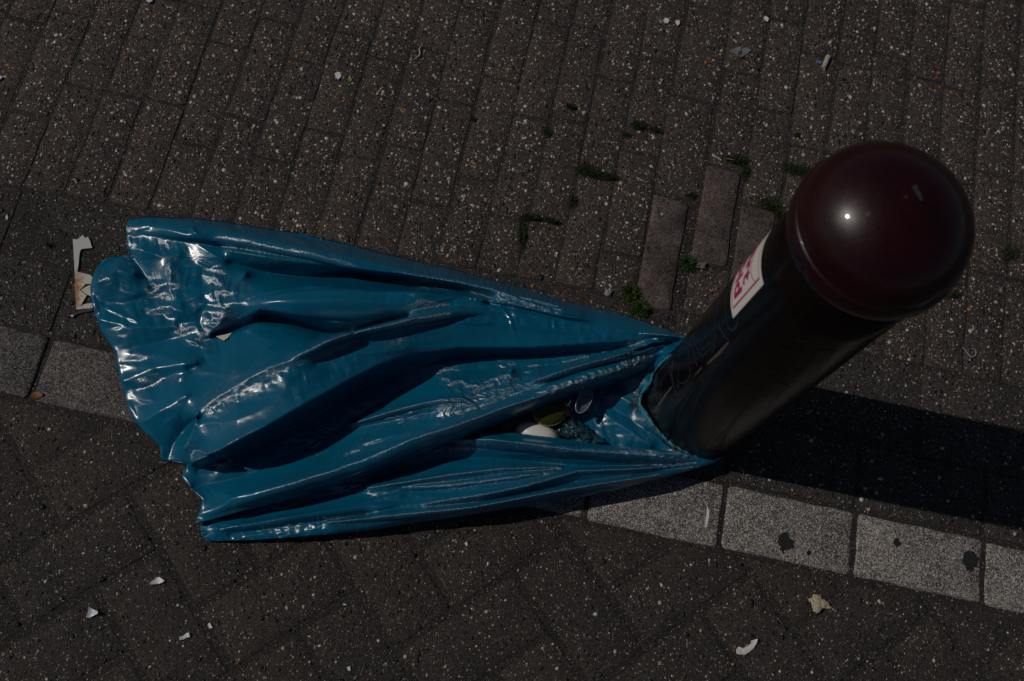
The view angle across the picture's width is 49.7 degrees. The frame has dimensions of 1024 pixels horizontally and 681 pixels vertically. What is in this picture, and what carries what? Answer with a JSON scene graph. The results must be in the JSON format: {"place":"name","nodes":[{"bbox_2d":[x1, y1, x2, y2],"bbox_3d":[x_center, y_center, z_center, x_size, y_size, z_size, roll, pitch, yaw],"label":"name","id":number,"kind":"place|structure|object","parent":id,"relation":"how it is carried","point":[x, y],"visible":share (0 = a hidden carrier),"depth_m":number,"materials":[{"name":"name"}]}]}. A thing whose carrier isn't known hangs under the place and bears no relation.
{"place":"outdoors","nodes":[
{"label":"outdoors","id":0,"kind":"place"},
{"bbox_2d":[0,0,1023,680],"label":"pavement","id":1,"kind":"structure","parent":0,"point":[940,480],"depth_m":1.86,"materials":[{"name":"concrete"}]},
{"bbox_2d":[30,392,42,398],"bbox_3d":[-0.735,0.084,1.708,0.018,0.004,0.012,-26,76,-15],"label":"fallen leaf","id":2,"kind":"object","parent":1,"relation":"on","point":[34,395],"visible":1,"depth_m":1.71,"materials":[{"name":"orange plant"}]},
{"bbox_2d":[70,235,92,316],"bbox_3d":[-0.692,-0.105,1.781,0.034,0.003,0.143,-3,71,-9],"label":"torn strip","id":3,"kind":"object","parent":1,"relation":"on","point":[82,279],"visible":1,"depth_m":1.78,"materials":[{"name":"grey paper"}]},
{"bbox_2d":[86,607,97,617],"bbox_3d":[-0.611,0.396,1.612,0.016,0.007,0.016,10,70,-4],"label":"shard","id":4,"kind":"object","parent":1,"relation":"on","point":[91,612],"visible":1,"depth_m":1.61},
{"bbox_2d":[149,577,163,584],"bbox_3d":[-0.526,0.357,1.638,0.021,0.006,0.010,-28,77,-16],"label":"shard","id":5,"kind":"object","parent":1,"relation":"on","point":[158,580],"visible":1,"depth_m":1.64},
{"bbox_2d":[179,633,189,639],"bbox_3d":[-0.479,0.433,1.618,0.015,0.004,0.011,2,70,-7],"label":"shard","id":6,"kind":"object","parent":1,"relation":"on","point":[186,635],"visible":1,"depth_m":1.62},
{"bbox_2d":[335,72,340,78],"bbox_3d":[-0.307,-0.469,1.959,0.010,0.004,0.016,-23,75,-15],"label":"shard","id":7,"kind":"object","parent":1,"relation":"on","point":[338,75],"visible":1,"depth_m":1.96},
{"bbox_2d":[90,216,723,540],"bbox_3d":[-0.157,0.042,1.730,1.031,0.131,0.534,2,70,-7],"label":"rubbish bag","id":8,"kind":"object","parent":1,"relation":"on","point":[326,386],"visible":0.95,"depth_m":1.74,"materials":[{"name":"teal plastic"}]},
{"bbox_2d":[216,333,230,340],"bbox_3d":[-0.455,-0.005,1.748,0.025,0.011,0.013,-11,72,-11],"label":"paper scrap","id":9,"kind":"object","parent":8,"relation":"in","point":[224,337],"visible":1,"depth_m":1.75,"materials":[{"name":"beige paper"}]},
{"bbox_2d":[514,421,559,438],"bbox_3d":[0.041,0.151,1.767,0.074,0.037,0.046,2,70,-7],"label":"plastic tub","id":10,"kind":"object","parent":8,"relation":"in","point":[533,428],"visible":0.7,"depth_m":1.75,"materials":[{"name":"white plastic"}]},
{"bbox_2d":[533,401,566,425],"bbox_3d":[0.061,0.115,1.759,0.054,0.014,0.044,2,70,-7],"label":"round lid","id":11,"kind":"object","parent":8,"relation":"in","point":[552,414],"visible":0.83,"depth_m":1.75,"materials":[{"name":"yellow plastic"}]},
{"bbox_2d":[560,395,572,410],"bbox_3d":[0.082,0.098,1.768,0.030,0.007,0.029,2,70,-7],"label":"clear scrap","id":12,"kind":"object","parent":8,"relation":"on","point":[567,402],"visible":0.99,"depth_m":1.77,"materials":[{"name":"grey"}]},
{"bbox_2d":[555,413,604,443],"bbox_3d":[0.109,0.149,1.765,0.077,0.023,0.041,37,70,6],"label":"plastic wrapper","id":13,"kind":"object","parent":8,"relation":"in","point":[570,428],"visible":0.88,"depth_m":1.76,"materials":[{"name":"teal plastic"}]},
{"bbox_2d":[575,390,592,413],"bbox_3d":[0.130,0.073,1.783,0.024,0.021,0.109,30,70,4],"label":"plastic spoon","id":14,"kind":"object","parent":8,"relation":"in","point":[583,401],"visible":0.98,"depth_m":1.77,"materials":[{"name":"white"}]},
{"bbox_2d":[0,0,1021,680],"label":"grit","id":15,"kind":"object","parent":1,"relation":"on","point":[554,282],"visible":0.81,"depth_m":1.85,"materials":[{"name":"black"}]},
{"bbox_2d":[44,102,1023,299],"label":"moss","id":16,"kind":"object","parent":1,"relation":"on","point":[586,170],"visible":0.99,"depth_m":1.98,"materials":[{"name":"green plant"}]},
{"bbox_2d":[604,287,613,295],"bbox_3d":[0.166,-0.084,1.886,0.017,0.004,0.019,2,70,-7],"label":"fluff","id":17,"kind":"object","parent":1,"relation":"on","point":[609,291],"visible":1,"depth_m":1.89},
{"bbox_2d":[618,281,644,305],"bbox_3d":[0.204,-0.084,1.884,0.049,0.021,0.043,26,69,2],"label":"grass tuft","id":18,"kind":"object","parent":1,"relation":"on","point":[631,291],"visible":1,"depth_m":1.89,"materials":[{"name":"green plant"}]},
{"bbox_2d":[627,297,653,321],"bbox_3d":[0.221,-0.055,1.876,0.049,0.021,0.049,27,70,3],"label":"grass tuft","id":19,"kind":"object","parent":1,"relation":"on","point":[641,309],"visible":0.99,"depth_m":1.88,"materials":[{"name":"green plant"}]},
{"bbox_2d":[677,253,696,273],"bbox_3d":[0.305,-0.135,1.916,0.040,0.020,0.038,-24,76,-15],"label":"grass tuft","id":20,"kind":"object","parent":1,"relation":"on","point":[687,263],"visible":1,"depth_m":1.92,"materials":[{"name":"green plant"}]},
{"bbox_2d":[694,262,706,268],"bbox_3d":[0.329,-0.131,1.923,0.024,0.005,0.014,2,70,-7],"label":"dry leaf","id":21,"kind":"object","parent":1,"relation":"on","point":[700,265],"visible":1,"depth_m":1.92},
{"bbox_2d":[705,506,708,527],"bbox_3d":[0.313,0.284,1.776,0.009,0.002,0.035,2,70,-7],"label":"shard","id":22,"kind":"object","parent":1,"relation":"on","point":[707,518],"visible":1,"depth_m":1.78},
{"bbox_2d":[731,46,749,58],"bbox_3d":[0.431,-0.546,2.084,0.034,0.004,0.023,-34,78,-17],"label":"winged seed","id":23,"kind":"object","parent":1,"relation":"on","point":[738,52],"visible":1,"depth_m":2.08,"materials":[{"name":"grey"}]},
{"bbox_2d":[736,639,757,654],"bbox_3d":[0.365,0.476,1.713,0.041,0.006,0.015,-21,75,-14],"label":"shard","id":24,"kind":"object","parent":1,"relation":"on","point":[745,650],"visible":1,"depth_m":1.71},
{"bbox_2d":[778,532,793,551],"bbox_3d":[0.439,0.324,1.778,0.029,0.001,0.029,-29,77,-16],"label":"gum blot","id":25,"kind":"object","parent":1,"relation":"on","point":[785,541],"visible":1,"depth_m":1.78,"materials":[{"name":"black rubber"}]},
{"bbox_2d":[642,140,975,457],"bbox_3d":[0.350,-0.012,1.469,0.194,0.801,0.194,2,70,-7],"label":"bollard","id":26,"kind":"object","parent":1,"relation":"on","point":[860,247],"visible":0.99,"depth_m":1.18,"materials":[{"name":"brown metal"}]},
{"bbox_2d":[808,594,832,613],"bbox_3d":[0.487,0.415,1.752,0.033,0.008,0.030,-16,73,-13],"label":"bread crumb","id":27,"kind":"object","parent":1,"relation":"on","point":[818,603],"visible":1,"depth_m":1.75,"materials":[{"name":"beige food"}]},
{"bbox_2d":[821,55,830,69],"bbox_3d":[0.596,-0.528,2.099,0.009,0.007,0.031,26,69,2],"label":"cigarette butt","id":28,"kind":"object","parent":1,"relation":"on","point":[826,61],"visible":1,"depth_m":2.10,"materials":[{"name":"paper"}]},
{"bbox_2d":[893,538,900,547],"bbox_3d":[0.627,0.329,1.801,0.014,0.001,0.015,-26,76,-15],"label":"gum blot","id":29,"kind":"object","parent":1,"relation":"on","point":[896,542],"visible":1,"depth_m":1.80,"materials":[{"name":"black rubber"}]},
{"bbox_2d":[866,626,933,676],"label":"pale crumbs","id":30,"kind":"object","parent":1,"relation":"on","point":[896,660],"visible":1,"depth_m":1.74,"materials":[{"name":"beige"}]},
{"bbox_2d":[963,347,976,356],"bbox_3d":[0.800,0.020,1.933,0.025,0.002,0.020,2,70,-7],"label":"curled string","id":31,"kind":"object","parent":1,"relation":"on","point":[968,354],"visible":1,"depth_m":1.93,"materials":[{"name":"grey"}]},
{"bbox_2d":[962,551,978,571],"bbox_3d":[0.749,0.359,1.807,0.030,0.001,0.031,-25,76,-15],"label":"gum blot","id":32,"kind":"object","parent":1,"relation":"on","point":[970,559],"visible":1,"depth_m":1.81,"materials":[{"name":"black rubber"}]}
]}

